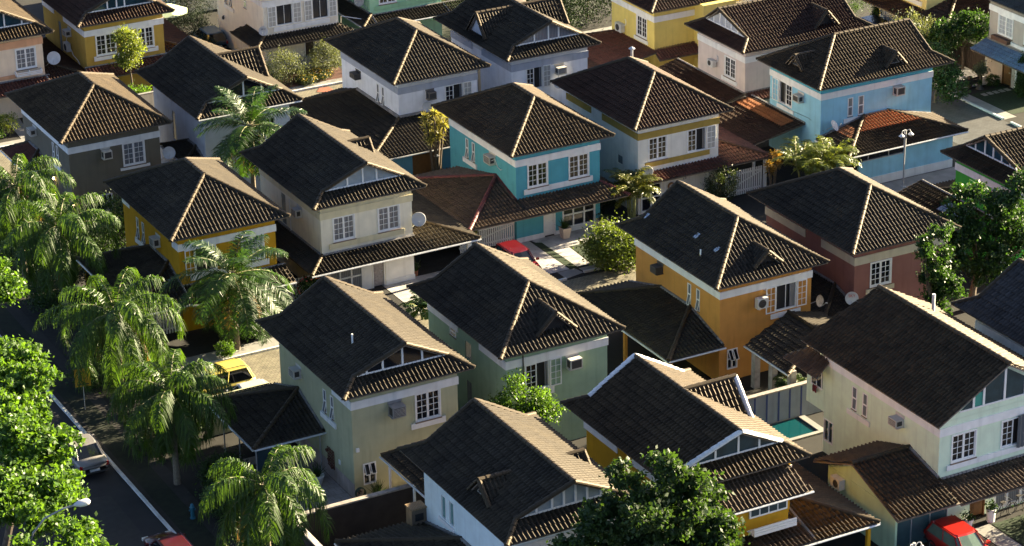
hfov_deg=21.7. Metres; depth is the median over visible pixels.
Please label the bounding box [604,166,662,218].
palm clump
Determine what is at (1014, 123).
kerb
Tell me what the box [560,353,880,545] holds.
house
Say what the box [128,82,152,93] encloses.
round bush
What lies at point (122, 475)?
kerb
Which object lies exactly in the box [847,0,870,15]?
round bush
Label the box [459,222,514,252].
picket gate
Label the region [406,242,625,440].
house
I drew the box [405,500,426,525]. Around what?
air conditioner
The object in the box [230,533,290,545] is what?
round bush
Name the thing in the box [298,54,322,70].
flowering bush
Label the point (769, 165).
dracaena
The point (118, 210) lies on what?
round bush
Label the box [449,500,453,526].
window
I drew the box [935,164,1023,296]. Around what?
leafy tree
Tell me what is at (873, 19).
parked car
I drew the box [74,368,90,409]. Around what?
road sign
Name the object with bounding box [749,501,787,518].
window
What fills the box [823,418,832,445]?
window
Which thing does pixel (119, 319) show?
palm tree
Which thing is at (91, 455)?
parked car
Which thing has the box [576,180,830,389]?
house
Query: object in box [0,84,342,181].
street
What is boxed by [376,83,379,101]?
window
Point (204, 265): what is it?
window
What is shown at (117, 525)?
road patch
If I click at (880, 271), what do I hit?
window
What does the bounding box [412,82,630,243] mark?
house
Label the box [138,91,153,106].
boundary wall
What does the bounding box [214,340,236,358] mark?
round bush
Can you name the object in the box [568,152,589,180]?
window
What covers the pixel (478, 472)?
house
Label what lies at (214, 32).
parked car
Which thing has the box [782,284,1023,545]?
house
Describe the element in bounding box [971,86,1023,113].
lawn
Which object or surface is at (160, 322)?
picket gate
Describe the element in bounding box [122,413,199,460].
round bush
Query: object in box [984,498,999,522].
planter
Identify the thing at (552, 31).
gable window
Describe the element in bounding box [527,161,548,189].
window
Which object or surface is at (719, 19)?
gable window
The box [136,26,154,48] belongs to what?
window
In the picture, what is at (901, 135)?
lamp post
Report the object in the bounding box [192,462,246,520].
round bush
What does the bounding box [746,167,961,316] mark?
house
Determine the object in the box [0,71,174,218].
house
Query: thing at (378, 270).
door
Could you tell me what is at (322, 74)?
flower bed plants
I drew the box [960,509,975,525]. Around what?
planter
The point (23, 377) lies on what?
leafy tree
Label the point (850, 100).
window
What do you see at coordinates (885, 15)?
window
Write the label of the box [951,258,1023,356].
house
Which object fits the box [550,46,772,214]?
house
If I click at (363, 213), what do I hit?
house
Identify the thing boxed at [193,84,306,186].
coconut palm
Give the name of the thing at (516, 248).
parked car
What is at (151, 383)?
round bush
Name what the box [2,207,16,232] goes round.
round bush
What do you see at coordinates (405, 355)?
gable window
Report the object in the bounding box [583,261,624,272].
kerb
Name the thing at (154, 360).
round bush
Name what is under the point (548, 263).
driveway
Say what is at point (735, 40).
house
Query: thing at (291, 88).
pavement
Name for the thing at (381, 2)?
window
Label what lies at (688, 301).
window
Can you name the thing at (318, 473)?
planter
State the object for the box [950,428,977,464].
window
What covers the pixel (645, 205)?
window
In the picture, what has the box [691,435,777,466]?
gable window
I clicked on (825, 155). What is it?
palm clump
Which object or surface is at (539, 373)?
window
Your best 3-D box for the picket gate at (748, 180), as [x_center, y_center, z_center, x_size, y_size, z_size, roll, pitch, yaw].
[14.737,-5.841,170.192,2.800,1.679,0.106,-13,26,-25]
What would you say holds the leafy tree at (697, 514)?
on the ground at (192, 484)
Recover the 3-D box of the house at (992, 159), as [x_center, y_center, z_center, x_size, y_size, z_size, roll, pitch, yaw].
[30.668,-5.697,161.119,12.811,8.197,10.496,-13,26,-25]
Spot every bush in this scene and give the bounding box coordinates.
[0,111,19,134]
[0,125,5,137]
[0,230,16,266]
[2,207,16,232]
[10,240,82,285]
[20,261,82,313]
[64,351,125,393]
[70,228,123,272]
[75,190,125,246]
[77,249,112,301]
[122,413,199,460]
[124,344,181,388]
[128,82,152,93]
[135,364,188,406]
[161,355,182,370]
[162,0,216,25]
[166,11,215,37]
[190,33,219,45]
[192,447,256,487]
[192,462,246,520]
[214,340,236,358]
[215,493,282,531]
[216,296,272,342]
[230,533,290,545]
[263,295,295,315]
[265,47,311,86]
[279,275,309,301]
[293,274,319,298]
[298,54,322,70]
[303,37,341,72]
[526,0,603,29]
[563,0,611,29]
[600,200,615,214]
[703,161,741,199]
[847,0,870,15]
[985,74,1000,86]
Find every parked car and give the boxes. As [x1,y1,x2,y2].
[65,431,109,474]
[142,530,192,545]
[191,25,228,48]
[226,379,272,391]
[495,239,544,269]
[860,15,888,23]
[923,514,990,545]
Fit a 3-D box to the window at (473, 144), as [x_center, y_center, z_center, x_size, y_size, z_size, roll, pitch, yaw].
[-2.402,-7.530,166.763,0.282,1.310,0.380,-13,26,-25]
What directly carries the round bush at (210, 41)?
on the ground at (192, 484)
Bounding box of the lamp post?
[899,129,913,187]
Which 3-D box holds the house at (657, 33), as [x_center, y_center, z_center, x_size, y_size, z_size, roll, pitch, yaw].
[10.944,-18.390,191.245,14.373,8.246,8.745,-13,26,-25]
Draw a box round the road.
[0,388,167,545]
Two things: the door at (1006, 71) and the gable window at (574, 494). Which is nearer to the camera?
the gable window at (574, 494)
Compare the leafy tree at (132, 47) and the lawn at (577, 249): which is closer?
the lawn at (577, 249)
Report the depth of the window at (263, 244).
153.16 m
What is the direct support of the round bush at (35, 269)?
on the garden
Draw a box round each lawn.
[534,243,577,268]
[571,236,631,262]
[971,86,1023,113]
[993,514,1023,544]
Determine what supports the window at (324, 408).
in the house at (368, 377)
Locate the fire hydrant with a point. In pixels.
(191, 510)
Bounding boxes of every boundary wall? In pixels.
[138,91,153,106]
[289,518,321,545]
[301,483,424,545]
[746,380,821,423]
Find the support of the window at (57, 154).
in the house at (90, 131)
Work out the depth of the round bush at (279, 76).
191.39 m
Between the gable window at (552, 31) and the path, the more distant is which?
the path
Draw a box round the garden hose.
[355,487,365,496]
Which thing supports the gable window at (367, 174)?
in the house at (363, 213)
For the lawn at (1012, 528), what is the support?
on the ground at (192, 484)
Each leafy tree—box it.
[0,253,31,307]
[0,335,65,447]
[0,412,90,545]
[8,511,117,545]
[107,25,148,89]
[488,367,569,424]
[546,445,750,545]
[912,220,970,314]
[924,7,989,68]
[927,35,975,104]
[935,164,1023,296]
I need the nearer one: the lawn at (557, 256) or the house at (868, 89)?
the lawn at (557, 256)
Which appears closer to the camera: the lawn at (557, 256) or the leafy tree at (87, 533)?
the leafy tree at (87, 533)
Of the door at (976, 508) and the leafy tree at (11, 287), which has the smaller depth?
the door at (976, 508)
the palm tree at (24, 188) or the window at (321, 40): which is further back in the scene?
the window at (321, 40)
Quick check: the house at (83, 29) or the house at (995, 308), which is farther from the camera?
the house at (83, 29)
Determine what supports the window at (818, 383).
in the house at (919, 403)
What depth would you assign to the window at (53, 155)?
168.17 m
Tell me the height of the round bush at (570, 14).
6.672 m
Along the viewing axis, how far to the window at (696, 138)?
168.09 m
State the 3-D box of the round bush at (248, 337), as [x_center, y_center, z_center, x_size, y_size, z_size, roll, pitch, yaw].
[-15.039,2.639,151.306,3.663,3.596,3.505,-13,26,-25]
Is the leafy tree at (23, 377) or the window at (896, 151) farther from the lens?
the window at (896, 151)
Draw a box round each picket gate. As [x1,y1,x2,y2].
[138,310,181,333]
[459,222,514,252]
[724,165,761,196]
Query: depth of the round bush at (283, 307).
152.04 m
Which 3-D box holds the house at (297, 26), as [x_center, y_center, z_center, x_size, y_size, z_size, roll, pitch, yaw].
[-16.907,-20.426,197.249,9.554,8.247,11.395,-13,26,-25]
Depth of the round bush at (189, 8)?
204.15 m
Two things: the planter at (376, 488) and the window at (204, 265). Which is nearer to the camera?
the planter at (376, 488)
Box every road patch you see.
[88,495,143,545]
[317,87,332,91]
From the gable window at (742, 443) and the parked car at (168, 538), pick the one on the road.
the parked car at (168, 538)
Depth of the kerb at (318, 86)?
190.78 m
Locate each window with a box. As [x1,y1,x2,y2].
[0,13,31,27]
[14,46,37,71]
[52,142,55,162]
[56,146,59,166]
[88,0,153,12]
[95,32,116,57]
[102,193,112,210]
[122,140,146,167]
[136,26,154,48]
[136,217,139,238]
[141,222,144,243]
[184,244,216,275]
[211,80,279,102]
[241,234,264,262]
[256,116,275,140]
[267,1,301,27]
[304,0,336,20]
[319,40,337,61]
[322,388,326,413]
[328,166,400,190]
[329,267,363,287]
[329,395,333,420]
[332,213,356,243]
[357,346,444,376]
[363,461,376,484]
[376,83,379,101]
[377,204,400,233]
[379,0,396,5]
[381,86,384,105]
[414,389,441,423]
[441,494,445,520]
[444,81,471,100]
[449,327,455,339]
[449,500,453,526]
[464,138,468,158]
[471,142,474,162]
[518,24,578,45]
[520,484,613,518]
[524,357,561,391]
[526,64,550,88]
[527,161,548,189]
[562,204,594,226]
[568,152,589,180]
[636,14,646,40]
[641,182,661,212]
[648,135,667,162]
[686,282,690,304]
[687,124,715,153]
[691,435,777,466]
[695,288,699,311]
[706,13,742,36]
[723,54,735,81]
[727,347,739,369]
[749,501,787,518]
[766,278,806,314]
[772,77,791,108]
[810,372,822,389]
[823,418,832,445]
[847,97,852,117]
[851,385,856,411]
[858,95,863,115]
[858,148,903,162]
[861,393,867,418]
[869,258,891,288]
[880,9,892,21]
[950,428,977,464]
[959,364,1023,412]
[966,140,1014,169]
[993,488,1023,508]
[997,13,1013,40]
[1000,417,1017,449]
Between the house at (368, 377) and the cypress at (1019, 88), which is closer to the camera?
the house at (368, 377)
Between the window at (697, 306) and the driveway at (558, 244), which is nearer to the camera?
the window at (697, 306)
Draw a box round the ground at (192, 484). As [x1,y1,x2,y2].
[0,0,1023,545]
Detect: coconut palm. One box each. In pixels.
[159,230,294,350]
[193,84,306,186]
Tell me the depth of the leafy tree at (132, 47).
185.70 m
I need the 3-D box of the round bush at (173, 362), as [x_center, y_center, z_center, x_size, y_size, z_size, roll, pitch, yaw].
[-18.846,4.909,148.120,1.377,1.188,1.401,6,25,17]
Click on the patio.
(334, 490)
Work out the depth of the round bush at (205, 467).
134.81 m
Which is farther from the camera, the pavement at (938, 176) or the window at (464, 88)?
the window at (464, 88)
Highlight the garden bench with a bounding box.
[958,75,982,90]
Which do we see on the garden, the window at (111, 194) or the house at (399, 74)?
the house at (399, 74)
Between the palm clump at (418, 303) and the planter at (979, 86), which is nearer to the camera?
the palm clump at (418, 303)
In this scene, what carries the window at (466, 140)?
in the house at (525, 158)
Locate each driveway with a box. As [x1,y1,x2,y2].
[383,271,439,310]
[521,241,568,273]
[531,226,597,266]
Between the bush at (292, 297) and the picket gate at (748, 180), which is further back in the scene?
the picket gate at (748, 180)
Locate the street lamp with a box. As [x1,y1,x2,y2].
[31,499,90,540]
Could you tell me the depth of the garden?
160.04 m
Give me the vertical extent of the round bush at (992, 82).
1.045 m
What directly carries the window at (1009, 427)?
in the house at (919, 403)
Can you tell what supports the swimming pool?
in the ground at (192, 484)
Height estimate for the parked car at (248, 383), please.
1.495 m
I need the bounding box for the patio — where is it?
[218,445,351,540]
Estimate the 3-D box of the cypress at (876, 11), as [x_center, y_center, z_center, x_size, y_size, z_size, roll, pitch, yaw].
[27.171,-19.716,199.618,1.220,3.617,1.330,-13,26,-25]
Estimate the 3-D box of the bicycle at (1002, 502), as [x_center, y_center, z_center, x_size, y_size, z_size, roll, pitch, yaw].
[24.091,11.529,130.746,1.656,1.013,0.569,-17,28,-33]
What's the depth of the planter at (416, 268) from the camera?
159.43 m
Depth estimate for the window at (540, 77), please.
179.41 m
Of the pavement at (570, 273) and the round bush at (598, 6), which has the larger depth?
the round bush at (598, 6)
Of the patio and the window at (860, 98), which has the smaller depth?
the patio
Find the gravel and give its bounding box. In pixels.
[944,69,990,87]
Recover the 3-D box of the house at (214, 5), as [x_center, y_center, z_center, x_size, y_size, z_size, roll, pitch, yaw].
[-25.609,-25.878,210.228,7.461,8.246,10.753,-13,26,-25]
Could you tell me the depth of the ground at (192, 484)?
145.29 m
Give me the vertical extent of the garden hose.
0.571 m
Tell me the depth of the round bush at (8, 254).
161.82 m
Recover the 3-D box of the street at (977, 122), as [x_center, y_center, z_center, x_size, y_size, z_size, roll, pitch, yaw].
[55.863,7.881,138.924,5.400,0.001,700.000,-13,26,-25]
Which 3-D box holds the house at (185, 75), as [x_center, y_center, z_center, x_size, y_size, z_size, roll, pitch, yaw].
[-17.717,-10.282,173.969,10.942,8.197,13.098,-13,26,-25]
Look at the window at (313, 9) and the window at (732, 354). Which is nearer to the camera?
the window at (732, 354)
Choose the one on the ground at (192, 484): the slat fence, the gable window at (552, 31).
the slat fence
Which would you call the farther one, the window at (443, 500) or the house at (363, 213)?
the house at (363, 213)
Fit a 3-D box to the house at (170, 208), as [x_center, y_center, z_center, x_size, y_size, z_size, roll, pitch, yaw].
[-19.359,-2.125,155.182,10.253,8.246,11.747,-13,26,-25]
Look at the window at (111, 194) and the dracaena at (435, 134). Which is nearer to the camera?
the window at (111, 194)
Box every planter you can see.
[310,462,326,485]
[366,480,385,492]
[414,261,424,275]
[554,216,572,238]
[593,212,611,225]
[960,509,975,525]
[976,80,983,89]
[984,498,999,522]
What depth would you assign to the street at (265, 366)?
153.65 m
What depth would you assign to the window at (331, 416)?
134.11 m
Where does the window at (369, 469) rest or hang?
in the house at (368, 377)
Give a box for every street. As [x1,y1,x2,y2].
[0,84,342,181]
[192,264,635,382]
[931,88,1016,143]
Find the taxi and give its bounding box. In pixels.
[194,358,255,394]
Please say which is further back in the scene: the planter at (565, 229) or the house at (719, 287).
the planter at (565, 229)
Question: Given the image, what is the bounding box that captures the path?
[8,118,24,138]
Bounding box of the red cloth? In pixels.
[812,384,816,392]
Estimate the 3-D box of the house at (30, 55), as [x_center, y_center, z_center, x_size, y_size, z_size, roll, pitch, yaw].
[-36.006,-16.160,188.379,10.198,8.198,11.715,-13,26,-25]
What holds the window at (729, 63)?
in the house at (735, 40)
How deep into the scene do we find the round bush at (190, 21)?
199.94 m
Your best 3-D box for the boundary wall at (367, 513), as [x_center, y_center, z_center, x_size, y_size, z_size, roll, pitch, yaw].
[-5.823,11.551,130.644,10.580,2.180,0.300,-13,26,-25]
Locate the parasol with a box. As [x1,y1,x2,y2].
[162,4,186,19]
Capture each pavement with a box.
[0,26,611,145]
[0,302,235,545]
[164,338,278,369]
[557,268,582,277]
[579,261,619,270]
[882,167,955,192]
[935,79,1015,118]
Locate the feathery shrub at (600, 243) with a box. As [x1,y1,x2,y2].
[573,210,635,274]
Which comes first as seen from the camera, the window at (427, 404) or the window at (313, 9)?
the window at (427, 404)
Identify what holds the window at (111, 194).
in the house at (90, 131)
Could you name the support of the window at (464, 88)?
in the house at (399, 74)
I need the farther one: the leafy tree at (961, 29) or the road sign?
the leafy tree at (961, 29)
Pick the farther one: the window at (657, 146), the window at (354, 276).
the window at (657, 146)
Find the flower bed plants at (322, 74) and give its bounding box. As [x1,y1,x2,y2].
[304,63,333,80]
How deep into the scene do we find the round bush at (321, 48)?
193.16 m
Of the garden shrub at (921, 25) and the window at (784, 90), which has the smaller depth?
the window at (784, 90)
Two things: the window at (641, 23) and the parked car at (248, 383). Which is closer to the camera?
the parked car at (248, 383)
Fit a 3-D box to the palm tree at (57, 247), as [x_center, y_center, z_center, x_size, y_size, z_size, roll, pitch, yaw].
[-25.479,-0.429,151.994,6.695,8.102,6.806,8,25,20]
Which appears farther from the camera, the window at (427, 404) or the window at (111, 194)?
the window at (111, 194)
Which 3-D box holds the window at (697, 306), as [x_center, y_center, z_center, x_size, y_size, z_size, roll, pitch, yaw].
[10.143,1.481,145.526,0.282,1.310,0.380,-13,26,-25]
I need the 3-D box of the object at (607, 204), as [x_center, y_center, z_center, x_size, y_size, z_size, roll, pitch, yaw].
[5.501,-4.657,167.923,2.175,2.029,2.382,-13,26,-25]
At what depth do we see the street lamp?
117.04 m
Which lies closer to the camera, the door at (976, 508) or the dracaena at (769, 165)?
the door at (976, 508)
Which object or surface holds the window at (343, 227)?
in the house at (363, 213)
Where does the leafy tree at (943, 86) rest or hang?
on the ground at (192, 484)
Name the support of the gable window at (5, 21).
in the house at (30, 55)
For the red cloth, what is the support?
hanging from the house at (919, 403)
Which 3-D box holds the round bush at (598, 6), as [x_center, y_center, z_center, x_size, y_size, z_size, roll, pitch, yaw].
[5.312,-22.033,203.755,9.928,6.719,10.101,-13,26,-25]
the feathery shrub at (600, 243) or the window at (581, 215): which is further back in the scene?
the window at (581, 215)
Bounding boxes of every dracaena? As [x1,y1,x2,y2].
[419,107,448,170]
[763,148,783,184]
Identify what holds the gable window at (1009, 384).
in the house at (919, 403)
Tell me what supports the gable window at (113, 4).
in the house at (83, 29)
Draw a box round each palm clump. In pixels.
[399,290,428,319]
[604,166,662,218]
[771,134,862,176]
[773,373,806,387]
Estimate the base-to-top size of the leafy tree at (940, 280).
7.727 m
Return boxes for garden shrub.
[890,8,936,37]
[924,34,955,56]
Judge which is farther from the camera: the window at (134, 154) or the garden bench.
the garden bench
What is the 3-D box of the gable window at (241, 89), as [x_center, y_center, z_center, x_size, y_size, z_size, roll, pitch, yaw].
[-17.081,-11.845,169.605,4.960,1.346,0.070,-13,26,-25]
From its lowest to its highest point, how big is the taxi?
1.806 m
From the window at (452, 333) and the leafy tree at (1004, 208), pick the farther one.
the leafy tree at (1004, 208)
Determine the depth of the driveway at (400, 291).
158.04 m
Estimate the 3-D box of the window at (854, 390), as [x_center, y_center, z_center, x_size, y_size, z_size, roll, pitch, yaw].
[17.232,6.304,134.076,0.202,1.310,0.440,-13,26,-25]
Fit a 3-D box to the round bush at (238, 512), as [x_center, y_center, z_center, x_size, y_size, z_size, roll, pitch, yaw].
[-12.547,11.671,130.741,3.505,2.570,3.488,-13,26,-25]
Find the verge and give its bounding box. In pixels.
[0,304,221,545]
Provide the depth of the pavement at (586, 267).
160.24 m
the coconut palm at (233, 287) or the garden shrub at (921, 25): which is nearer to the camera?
the coconut palm at (233, 287)
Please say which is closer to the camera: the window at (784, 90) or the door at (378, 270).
the door at (378, 270)
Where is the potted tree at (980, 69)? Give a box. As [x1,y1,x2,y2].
[968,60,991,83]
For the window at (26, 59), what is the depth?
185.01 m
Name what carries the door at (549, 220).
in the house at (525, 158)
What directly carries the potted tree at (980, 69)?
on the ground at (192, 484)
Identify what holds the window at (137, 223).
in the house at (170, 208)
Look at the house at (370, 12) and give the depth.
198.09 m
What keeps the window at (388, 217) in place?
in the house at (363, 213)
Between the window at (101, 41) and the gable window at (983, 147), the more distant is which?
the window at (101, 41)
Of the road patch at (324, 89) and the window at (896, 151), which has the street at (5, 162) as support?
the road patch at (324, 89)
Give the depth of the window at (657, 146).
166.74 m
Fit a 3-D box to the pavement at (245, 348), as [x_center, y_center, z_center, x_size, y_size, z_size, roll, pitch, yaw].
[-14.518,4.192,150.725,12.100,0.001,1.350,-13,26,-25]
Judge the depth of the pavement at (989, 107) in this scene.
184.69 m
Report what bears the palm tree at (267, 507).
on the ground at (192, 484)
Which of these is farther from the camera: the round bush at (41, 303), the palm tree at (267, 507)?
the round bush at (41, 303)
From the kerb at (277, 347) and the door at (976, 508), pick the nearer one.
the door at (976, 508)
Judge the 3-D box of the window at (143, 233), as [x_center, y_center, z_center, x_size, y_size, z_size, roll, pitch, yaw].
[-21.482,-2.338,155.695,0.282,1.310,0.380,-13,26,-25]
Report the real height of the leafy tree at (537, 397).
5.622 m
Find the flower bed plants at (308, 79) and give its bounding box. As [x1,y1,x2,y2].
[293,68,323,86]
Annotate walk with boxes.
[975,524,1020,545]
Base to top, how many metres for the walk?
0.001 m
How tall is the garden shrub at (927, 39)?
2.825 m
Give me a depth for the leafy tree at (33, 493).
121.29 m
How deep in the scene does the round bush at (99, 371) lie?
145.79 m
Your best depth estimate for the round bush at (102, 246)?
160.86 m
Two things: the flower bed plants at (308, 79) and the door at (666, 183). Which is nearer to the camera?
the door at (666, 183)
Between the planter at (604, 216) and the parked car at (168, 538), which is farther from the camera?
the planter at (604, 216)
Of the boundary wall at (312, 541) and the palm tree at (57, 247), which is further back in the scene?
the palm tree at (57, 247)
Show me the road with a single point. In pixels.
(133, 507)
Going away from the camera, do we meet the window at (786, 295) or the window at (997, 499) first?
the window at (997, 499)
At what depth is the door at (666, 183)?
168.04 m
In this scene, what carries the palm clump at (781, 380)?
on the ground at (192, 484)
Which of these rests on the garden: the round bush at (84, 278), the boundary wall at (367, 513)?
the round bush at (84, 278)
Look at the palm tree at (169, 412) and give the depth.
133.16 m
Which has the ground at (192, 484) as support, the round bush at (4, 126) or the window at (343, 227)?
the round bush at (4, 126)
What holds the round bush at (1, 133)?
on the ground at (192, 484)
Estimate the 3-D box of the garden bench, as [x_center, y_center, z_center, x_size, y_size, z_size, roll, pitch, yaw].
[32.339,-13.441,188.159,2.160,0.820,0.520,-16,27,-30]
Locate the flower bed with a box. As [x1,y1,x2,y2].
[272,63,341,87]
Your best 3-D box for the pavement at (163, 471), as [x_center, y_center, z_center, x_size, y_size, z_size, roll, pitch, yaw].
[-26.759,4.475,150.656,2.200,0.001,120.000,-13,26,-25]
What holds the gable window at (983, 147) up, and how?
in the house at (992, 159)
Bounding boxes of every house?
[0,0,85,120]
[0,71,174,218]
[42,0,187,93]
[76,157,296,345]
[134,35,303,190]
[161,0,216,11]
[208,275,475,497]
[217,0,359,71]
[239,113,481,289]
[290,17,490,174]
[334,398,628,545]
[337,0,463,35]
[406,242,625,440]
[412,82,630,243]
[433,0,601,105]
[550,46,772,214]
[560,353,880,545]
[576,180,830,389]
[586,0,751,67]
[658,0,874,103]
[719,18,968,182]
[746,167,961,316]
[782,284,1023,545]
[861,0,989,36]
[897,126,1023,271]
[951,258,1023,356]
[970,0,1023,88]
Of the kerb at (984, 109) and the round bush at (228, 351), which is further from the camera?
the kerb at (984, 109)
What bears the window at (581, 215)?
in the house at (525, 158)
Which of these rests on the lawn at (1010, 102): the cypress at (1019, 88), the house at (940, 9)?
the cypress at (1019, 88)
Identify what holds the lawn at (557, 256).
on the garden
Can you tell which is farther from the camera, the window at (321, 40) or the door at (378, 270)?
the window at (321, 40)
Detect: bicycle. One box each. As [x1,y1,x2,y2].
[995,496,1015,520]
[1008,489,1023,513]
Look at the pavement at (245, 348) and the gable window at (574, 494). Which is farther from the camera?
the pavement at (245, 348)
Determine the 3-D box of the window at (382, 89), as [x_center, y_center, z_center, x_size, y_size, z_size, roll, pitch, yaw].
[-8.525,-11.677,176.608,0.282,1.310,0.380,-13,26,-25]
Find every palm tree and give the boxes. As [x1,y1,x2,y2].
[0,153,76,289]
[0,192,122,329]
[32,266,188,415]
[105,348,236,484]
[197,443,336,545]
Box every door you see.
[304,41,314,56]
[372,262,385,287]
[412,150,441,174]
[543,213,555,236]
[664,179,677,191]
[970,500,984,515]
[1001,64,1011,86]
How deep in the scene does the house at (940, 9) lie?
195.51 m
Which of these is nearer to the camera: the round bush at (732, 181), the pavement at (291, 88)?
the round bush at (732, 181)
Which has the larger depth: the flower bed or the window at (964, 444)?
the flower bed
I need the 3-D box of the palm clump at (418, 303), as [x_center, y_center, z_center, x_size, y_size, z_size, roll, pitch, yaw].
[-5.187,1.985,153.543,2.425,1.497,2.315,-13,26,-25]
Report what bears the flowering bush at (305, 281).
on the garden
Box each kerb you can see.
[0,81,341,146]
[0,335,176,533]
[173,277,566,370]
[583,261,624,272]
[954,96,1003,119]
[1010,121,1021,126]
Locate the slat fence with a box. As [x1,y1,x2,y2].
[930,33,984,74]
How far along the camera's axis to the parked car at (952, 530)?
127.07 m
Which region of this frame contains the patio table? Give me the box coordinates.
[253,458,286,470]
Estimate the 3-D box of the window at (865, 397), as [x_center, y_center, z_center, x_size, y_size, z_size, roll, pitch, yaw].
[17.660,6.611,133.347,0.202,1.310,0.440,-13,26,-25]
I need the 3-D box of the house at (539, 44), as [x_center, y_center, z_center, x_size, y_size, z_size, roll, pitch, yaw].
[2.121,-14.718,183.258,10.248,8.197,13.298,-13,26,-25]
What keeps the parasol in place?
on the ground at (192, 484)
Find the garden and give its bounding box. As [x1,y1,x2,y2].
[1,140,955,386]
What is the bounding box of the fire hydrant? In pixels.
[189,503,195,519]
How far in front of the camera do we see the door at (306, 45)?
194.89 m
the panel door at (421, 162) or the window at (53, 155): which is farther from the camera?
the panel door at (421, 162)
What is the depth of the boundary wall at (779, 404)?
140.51 m
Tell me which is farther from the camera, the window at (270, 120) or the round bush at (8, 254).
the window at (270, 120)
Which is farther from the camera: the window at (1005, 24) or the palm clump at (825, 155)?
the window at (1005, 24)
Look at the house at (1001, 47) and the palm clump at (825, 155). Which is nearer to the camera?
the palm clump at (825, 155)
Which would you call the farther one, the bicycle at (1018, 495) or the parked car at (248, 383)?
the parked car at (248, 383)
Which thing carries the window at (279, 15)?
in the house at (297, 26)
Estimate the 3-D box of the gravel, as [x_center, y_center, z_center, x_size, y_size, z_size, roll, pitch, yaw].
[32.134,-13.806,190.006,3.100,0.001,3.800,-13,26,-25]
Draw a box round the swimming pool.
[770,415,822,441]
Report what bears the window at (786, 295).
in the house at (719, 287)
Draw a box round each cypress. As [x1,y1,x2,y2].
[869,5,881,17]
[1012,51,1023,97]
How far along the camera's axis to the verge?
139.11 m

